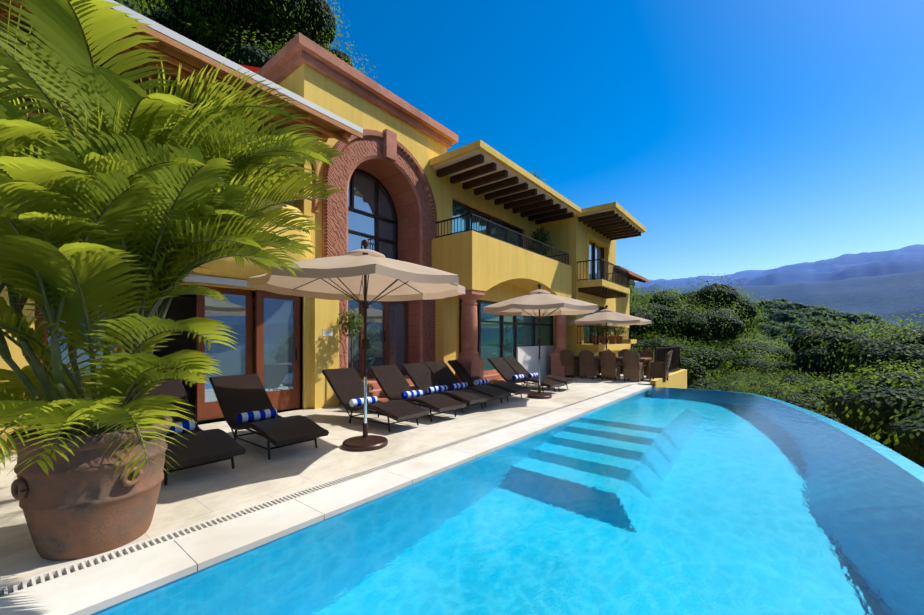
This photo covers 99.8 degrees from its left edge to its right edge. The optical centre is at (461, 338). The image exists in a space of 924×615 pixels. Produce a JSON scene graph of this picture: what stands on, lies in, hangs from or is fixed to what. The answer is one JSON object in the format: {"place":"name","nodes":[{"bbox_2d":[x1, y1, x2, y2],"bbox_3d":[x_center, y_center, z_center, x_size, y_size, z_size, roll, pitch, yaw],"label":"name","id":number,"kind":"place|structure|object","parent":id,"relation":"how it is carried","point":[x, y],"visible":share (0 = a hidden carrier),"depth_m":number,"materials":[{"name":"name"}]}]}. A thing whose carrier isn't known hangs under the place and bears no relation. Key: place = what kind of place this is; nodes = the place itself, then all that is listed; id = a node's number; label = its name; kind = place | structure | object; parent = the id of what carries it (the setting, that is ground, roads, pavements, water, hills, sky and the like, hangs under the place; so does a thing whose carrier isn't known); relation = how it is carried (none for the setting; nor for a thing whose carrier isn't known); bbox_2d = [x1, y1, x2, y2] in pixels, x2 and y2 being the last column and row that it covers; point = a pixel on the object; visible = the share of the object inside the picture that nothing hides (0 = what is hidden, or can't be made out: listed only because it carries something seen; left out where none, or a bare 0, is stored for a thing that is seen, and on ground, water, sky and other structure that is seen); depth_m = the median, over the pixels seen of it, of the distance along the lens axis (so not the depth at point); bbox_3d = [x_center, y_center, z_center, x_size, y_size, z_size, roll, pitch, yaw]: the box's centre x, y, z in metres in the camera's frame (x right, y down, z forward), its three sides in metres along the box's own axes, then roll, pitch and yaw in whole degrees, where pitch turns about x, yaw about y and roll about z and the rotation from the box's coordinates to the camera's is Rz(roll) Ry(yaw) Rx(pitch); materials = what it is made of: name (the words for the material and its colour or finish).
{"place":"outdoors","nodes":[
{"label":"outdoors","id":0,"kind":"place"},
{"bbox_2d":[0,26,649,453],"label":"villa","id":1,"kind":"object","parent":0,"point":[414,190],"visible":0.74,"depth_m":10.22,"materials":[{"name":"yellow paint"}]},
{"bbox_2d":[72,149,311,279],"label":"terrace parapet","id":2,"kind":"structure","parent":1,"relation":"on","point":[227,267],"depth_m":6.77,"materials":[{"name":"yellow paint"}]},
{"bbox_2d":[0,0,362,213],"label":"roof","id":3,"kind":"structure","parent":2,"relation":"on","point":[190,56],"depth_m":5.90,"materials":[{"name":"brown wood"}]},
{"bbox_2d":[239,64,260,72],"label":"roof","id":4,"kind":"structure","parent":1,"relation":"on","point":[254,69],"depth_m":11.35,"materials":[{"name":"red tile"}]},
{"bbox_2d":[28,169,625,426],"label":"potted plants","id":5,"kind":"object","parent":1,"relation":"on","point":[540,236],"visible":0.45,"depth_m":14.49,"materials":[{"name":"green plant"}]},
{"bbox_2d":[0,372,672,614],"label":"pool deck","id":6,"kind":"structure","parent":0,"point":[206,515],"depth_m":3.74,"materials":[{"name":"beige stone"}]},
{"bbox_2d":[197,244,923,424],"bbox_3d":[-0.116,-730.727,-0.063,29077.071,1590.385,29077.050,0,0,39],"label":"terrain","id":7,"kind":"structure","parent":0,"point":[886,285],"depth_m":943.68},
{"bbox_2d":[114,0,162,13],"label":"jungle tree","id":8,"kind":"object","parent":7,"relation":"on","point":[130,4],"visible":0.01,"depth_m":10.97,"materials":[{"name":"green plant"}]},
{"bbox_2d":[132,0,147,16],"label":"jungle tree","id":9,"kind":"object","parent":7,"relation":"on","point":[135,2],"visible":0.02,"depth_m":41.12,"materials":[{"name":"green plant"}]},
{"bbox_2d":[137,0,191,23],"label":"jungle tree","id":10,"kind":"object","parent":7,"relation":"on","point":[153,2],"visible":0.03,"depth_m":44.19,"materials":[{"name":"green plant"}]},
{"bbox_2d":[182,22,238,57],"bbox_3d":[-21.932,-19.938,33.953,11.094,11.772,10.581,1,4,3],"label":"jungle tree","id":11,"kind":"object","parent":7,"relation":"on","point":[194,38],"visible":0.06,"depth_m":30.27,"materials":[{"name":"green plant"}]},
{"bbox_2d":[136,0,367,73],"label":"jungle tree","id":12,"kind":"object","parent":7,"relation":"on","point":[314,21],"visible":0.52,"depth_m":28.26,"materials":[{"name":"green plant"}]},
{"bbox_2d":[217,29,375,78],"bbox_3d":[-9.361,-10.456,25.651,12.517,15.686,12.005,1,-4,-38],"label":"jungle tree","id":13,"kind":"object","parent":7,"relation":"on","point":[248,54],"depth_m":19.89,"materials":[{"name":"green plant"}]},
{"bbox_2d":[617,267,660,298],"bbox_3d":[19.122,0.797,55.841,19.009,21.531,20.204,0,0,-40],"label":"jungle tree","id":14,"kind":"object","parent":7,"relation":"on","point":[632,283],"visible":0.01,"depth_m":51.48,"materials":[{"name":"green plant"}]},
{"bbox_2d":[631,345,686,387],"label":"deck retaining wall","id":15,"kind":"structure","parent":7,"relation":"on","point":[677,378],"depth_m":15.15,"materials":[{"name":"yellow paint"}]},
{"bbox_2d":[629,331,733,389],"bbox_3d":[13.254,5.347,27.115,9.964,11.680,10.390,-3,4,7],"label":"bush","id":16,"kind":"object","parent":7,"relation":"on","point":[697,363],"visible":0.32,"depth_m":24.55,"materials":[{"name":"green plant"}]},
{"bbox_2d":[629,286,758,350],"bbox_3d":[17.521,2.453,36.943,15.152,14.690,16.291,0,0,17],"label":"jungle tree","id":17,"kind":"object","parent":7,"relation":"on","point":[663,313],"visible":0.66,"depth_m":31.98,"materials":[{"name":"green plant"}]},
{"bbox_2d":[629,272,768,354],"bbox_3d":[23.448,3.851,40.512,17.654,20.285,16.838,-2,-3,-15],"label":"jungle tree","id":18,"kind":"object","parent":7,"relation":"on","point":[728,295],"visible":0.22,"depth_m":36.44,"materials":[{"name":"green plant"}]},
{"bbox_2d":[702,336,781,371],"bbox_3d":[29.845,5.992,49.215,16.345,16.540,14.811,0,0,6],"label":"bush","id":19,"kind":"object","parent":7,"relation":"on","point":[734,349],"visible":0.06,"depth_m":45.16,"materials":[{"name":"green plant"}]},
{"bbox_2d":[707,373,800,397],"bbox_3d":[16.961,7.050,22.128,8.920,10.061,9.352,-3,2,-40],"label":"bush","id":20,"kind":"object","parent":7,"relation":"on","point":[762,384],"visible":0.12,"depth_m":22.03,"materials":[{"name":"green plant"}]},
{"bbox_2d":[716,333,797,369],"bbox_3d":[34.826,8.514,56.434,22.343,20.830,23.425,3,-3,-8],"label":"bush","id":21,"kind":"object","parent":7,"relation":"on","point":[762,346],"visible":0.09,"depth_m":47.97,"materials":[{"name":"green plant"}]},
{"bbox_2d":[744,333,769,343],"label":"jungle tree","id":22,"kind":"object","parent":7,"relation":"on","point":[756,339],"depth_m":75.11,"materials":[{"name":"green plant"}]},
{"bbox_2d":[746,324,769,341],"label":"jungle tree","id":23,"kind":"object","parent":7,"relation":"on","point":[753,337],"depth_m":80.37,"materials":[{"name":"green plant"}]},
{"bbox_2d":[756,333,771,340],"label":"jungle tree","id":24,"kind":"object","parent":7,"relation":"on","point":[768,336],"visible":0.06,"depth_m":242.99,"materials":[{"name":"green plant"}]},
{"bbox_2d":[758,304,774,312],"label":"jungle tree","id":25,"kind":"object","parent":7,"relation":"on","point":[768,306],"visible":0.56,"depth_m":295.08,"materials":[{"name":"green plant"}]},
{"bbox_2d":[754,299,782,308],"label":"jungle tree","id":26,"kind":"object","parent":7,"relation":"on","point":[775,303],"visible":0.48,"depth_m":303.43,"materials":[{"name":"green plant"}]},
{"bbox_2d":[756,314,782,323],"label":"jungle tree","id":27,"kind":"object","parent":7,"relation":"on","point":[767,318],"visible":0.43,"depth_m":266.19,"materials":[{"name":"green plant"}]},
{"bbox_2d":[756,321,784,330],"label":"jungle tree","id":28,"kind":"object","parent":7,"relation":"on","point":[766,325],"visible":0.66,"depth_m":255.60,"materials":[{"name":"green plant"}]},
{"bbox_2d":[763,307,780,313],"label":"jungle tree","id":29,"kind":"object","parent":7,"relation":"on","point":[770,309],"visible":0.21,"depth_m":285.56,"materials":[{"name":"green plant"}]},
{"bbox_2d":[707,366,840,387],"bbox_3d":[23.764,8.206,31.406,11.610,11.949,11.073,-2,-2,14],"label":"bush","id":30,"kind":"object","parent":7,"relation":"on","point":[732,377],"visible":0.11,"depth_m":30.64,"materials":[{"name":"green plant"}]},
{"bbox_2d":[707,350,842,383],"bbox_3d":[32.268,9.080,40.477,19.426,16.040,18.233,0,0,-17],"label":"bush","id":31,"kind":"object","parent":7,"relation":"on","point":[746,362],"visible":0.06,"depth_m":38.77,"materials":[{"name":"green plant"}]},
{"bbox_2d":[714,358,837,384],"bbox_3d":[29.194,8.995,34.524,12.526,15.240,12.882,1,-1,23],"label":"bush","id":32,"kind":"object","parent":7,"relation":"on","point":[773,367],"visible":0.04,"depth_m":35.84,"materials":[{"name":"green plant"}]},
{"bbox_2d":[770,297,787,302],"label":"jungle tree","id":33,"kind":"object","parent":7,"relation":"on","point":[780,300],"visible":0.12,"depth_m":314.50,"materials":[{"name":"green plant"}]},
{"bbox_2d":[765,324,793,337],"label":"jungle tree","id":34,"kind":"object","parent":7,"relation":"on","point":[774,331],"visible":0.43,"depth_m":242.28,"materials":[{"name":"green plant"}]},
{"bbox_2d":[772,335,791,347],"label":"jungle tree","id":35,"kind":"object","parent":7,"relation":"on","point":[784,340],"visible":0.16,"depth_m":215.04,"materials":[{"name":"green plant"}]},
{"bbox_2d":[768,308,797,323],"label":"jungle tree","id":36,"kind":"object","parent":7,"relation":"on","point":[784,314],"visible":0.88,"depth_m":263.26,"materials":[{"name":"green plant"}]},
{"bbox_2d":[774,301,795,323],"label":"jungle tree","id":37,"kind":"object","parent":7,"relation":"on","point":[782,306],"visible":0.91,"depth_m":287.02,"materials":[{"name":"green plant"}]},
{"bbox_2d":[774,333,796,340],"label":"jungle tree","id":38,"kind":"object","parent":7,"relation":"on","point":[785,337],"visible":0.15,"depth_m":225.33,"materials":[{"name":"green plant"}]},
{"bbox_2d":[778,322,816,336],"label":"jungle tree","id":39,"kind":"object","parent":7,"relation":"on","point":[800,328],"visible":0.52,"depth_m":227.57,"materials":[{"name":"green plant"}]},
{"bbox_2d":[786,318,808,325],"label":"jungle tree","id":40,"kind":"object","parent":7,"relation":"on","point":[801,321],"visible":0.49,"depth_m":254.59,"materials":[{"name":"green plant"}]},
{"bbox_2d":[791,302,809,309],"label":"jungle tree","id":41,"kind":"object","parent":7,"relation":"on","point":[799,306],"visible":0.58,"depth_m":308.44,"materials":[{"name":"green plant"}]},
{"bbox_2d":[794,310,811,319],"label":"jungle tree","id":42,"kind":"object","parent":7,"relation":"on","point":[798,314],"visible":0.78,"depth_m":262.62,"materials":[{"name":"green plant"}]},
{"bbox_2d":[793,307,813,312],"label":"jungle tree","id":43,"kind":"object","parent":7,"relation":"on","point":[808,310],"visible":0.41,"depth_m":278.57,"materials":[{"name":"green plant"}]},
{"bbox_2d":[807,315,833,326],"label":"jungle tree","id":44,"kind":"object","parent":7,"relation":"on","point":[819,319],"visible":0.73,"depth_m":254.55,"materials":[{"name":"green plant"}]},
{"bbox_2d":[810,310,837,319],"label":"jungle tree","id":45,"kind":"object","parent":7,"relation":"on","point":[817,313],"visible":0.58,"depth_m":265.34,"materials":[{"name":"green plant"}]},
{"bbox_2d":[809,306,840,326],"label":"jungle tree","id":46,"kind":"object","parent":7,"relation":"on","point":[818,308],"visible":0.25,"depth_m":274.69,"materials":[{"name":"green plant"}]},
{"bbox_2d":[742,353,923,450],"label":"bush","id":47,"kind":"object","parent":7,"relation":"on","point":[816,401],"visible":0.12,"depth_m":16.50,"materials":[{"name":"green plant"}]},
{"bbox_2d":[822,309,844,318],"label":"jungle tree","id":48,"kind":"object","parent":7,"relation":"on","point":[837,314],"visible":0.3,"depth_m":265.25,"materials":[{"name":"green plant"}]},
{"bbox_2d":[818,319,853,329],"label":"jungle tree","id":49,"kind":"object","parent":7,"relation":"on","point":[837,322],"visible":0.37,"depth_m":250.24,"materials":[{"name":"green plant"}]},
{"bbox_2d":[755,309,923,385],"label":"bush","id":50,"kind":"object","parent":7,"relation":"on","point":[828,350],"visible":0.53,"depth_m":31.15,"materials":[{"name":"green plant"}]},
{"bbox_2d":[833,311,864,325],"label":"jungle tree","id":51,"kind":"object","parent":7,"relation":"on","point":[855,318],"visible":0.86,"depth_m":258.20,"materials":[{"name":"green plant"}]},
{"bbox_2d":[774,364,923,390],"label":"bush","id":52,"kind":"object","parent":7,"relation":"on","point":[856,378],"depth_m":23.88,"materials":[{"name":"green plant"}]},
{"bbox_2d":[802,360,923,467],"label":"bush","id":53,"kind":"object","parent":7,"relation":"on","point":[893,416],"visible":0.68,"depth_m":12.03,"materials":[{"name":"green plant"}]},
{"bbox_2d":[850,323,876,329],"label":"jungle tree","id":54,"kind":"object","parent":7,"relation":"on","point":[862,325],"visible":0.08,"depth_m":249.59,"materials":[{"name":"green plant"}]},
{"bbox_2d":[854,326,875,332],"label":"jungle tree","id":55,"kind":"object","parent":7,"relation":"on","point":[873,329],"visible":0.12,"depth_m":234.07,"materials":[{"name":"green plant"}]},
{"bbox_2d":[857,318,885,325],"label":"jungle tree","id":56,"kind":"object","parent":7,"relation":"on","point":[877,321],"visible":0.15,"depth_m":261.87,"materials":[{"name":"green plant"}]},
{"bbox_2d":[860,312,886,320],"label":"jungle tree","id":57,"kind":"object","parent":7,"relation":"on","point":[872,316],"visible":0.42,"depth_m":278.22,"materials":[{"name":"green plant"}]},
{"bbox_2d":[863,322,888,328],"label":"jungle tree","id":58,"kind":"object","parent":7,"relation":"on","point":[878,325],"visible":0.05,"depth_m":241.20,"materials":[{"name":"green plant"}]},
{"bbox_2d":[325,0,923,281],"label":"sky","id":59,"kind":"structure","parent":0,"point":[741,135],"materials":[{"name":"blue"}]},
{"bbox_3d":[1.988,4.966,2.848,5.361,6.961,21.153,0,0,39],"label":"pool","id":60,"kind":"object","parent":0,"visible":0},
{"bbox_2d":[7,415,171,560],"bbox_3d":[-2.632,1.033,2.813,0.860,0.822,0.860,0,0,39],"label":"terracotta jar","id":61,"kind":"object","parent":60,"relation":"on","point":[82,503],"visible":0.78,"depth_m":2.52,"materials":[{"name":"ceramic"}]},
{"bbox_2d":[0,0,342,482],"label":"areca palm","id":62,"kind":"object","parent":61,"relation":"in","point":[151,211],"visible":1,"depth_m":2.42,"materials":[{"name":"green plant"}]},
{"bbox_2d":[247,240,464,451],"bbox_3d":[-1.307,0.054,5.261,2.637,2.785,2.637,0,0,5],"label":"parasol","id":63,"kind":"object","parent":60,"relation":"on","point":[365,274],"visible":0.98,"depth_m":5.23,"materials":[{"name":"fabric"}]},
{"bbox_2d":[141,356,575,485],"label":"sun loungers","id":64,"kind":"object","parent":60,"relation":"on","point":[244,401],"visible":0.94,"depth_m":6.09,"materials":[{"name":"brown wicker"}]},
{"bbox_2d":[88,387,923,614],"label":"pool water","id":65,"kind":"structure","parent":60,"relation":"in","point":[666,501],"depth_m":2.95,"materials":[{"name":"blue liquid"}]},
{"bbox_2d":[455,289,570,382],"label":"columns","id":66,"kind":"structure","parent":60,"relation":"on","point":[470,361],"depth_m":10.19,"materials":[{"name":"stone"}]},
{"bbox_2d":[483,284,597,398],"bbox_3d":[1.907,0.054,9.567,2.637,2.785,2.637,0,0,-32],"label":"parasol","id":67,"kind":"object","parent":60,"relation":"on","point":[540,302],"visible":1,"depth_m":9.20,"materials":[{"name":"fabric"}]},
{"bbox_2d":[566,305,651,377],"bbox_3d":[5.370,0.104,14.441,2.880,2.685,2.880,0,0,39],"label":"patio umbrella","id":68,"kind":"object","parent":60,"relation":"on","point":[610,317],"visible":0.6,"depth_m":13.77,"materials":[{"name":"fabric"}]},
{"bbox_2d":[552,349,672,381],"bbox_3d":[5.370,0.926,14.441,4.376,1.040,2.276,0,0,39],"label":"dining set","id":69,"kind":"object","parent":60,"relation":"on","point":[628,364],"visible":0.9,"depth_m":13.53,"materials":[{"name":"brown wicker"}]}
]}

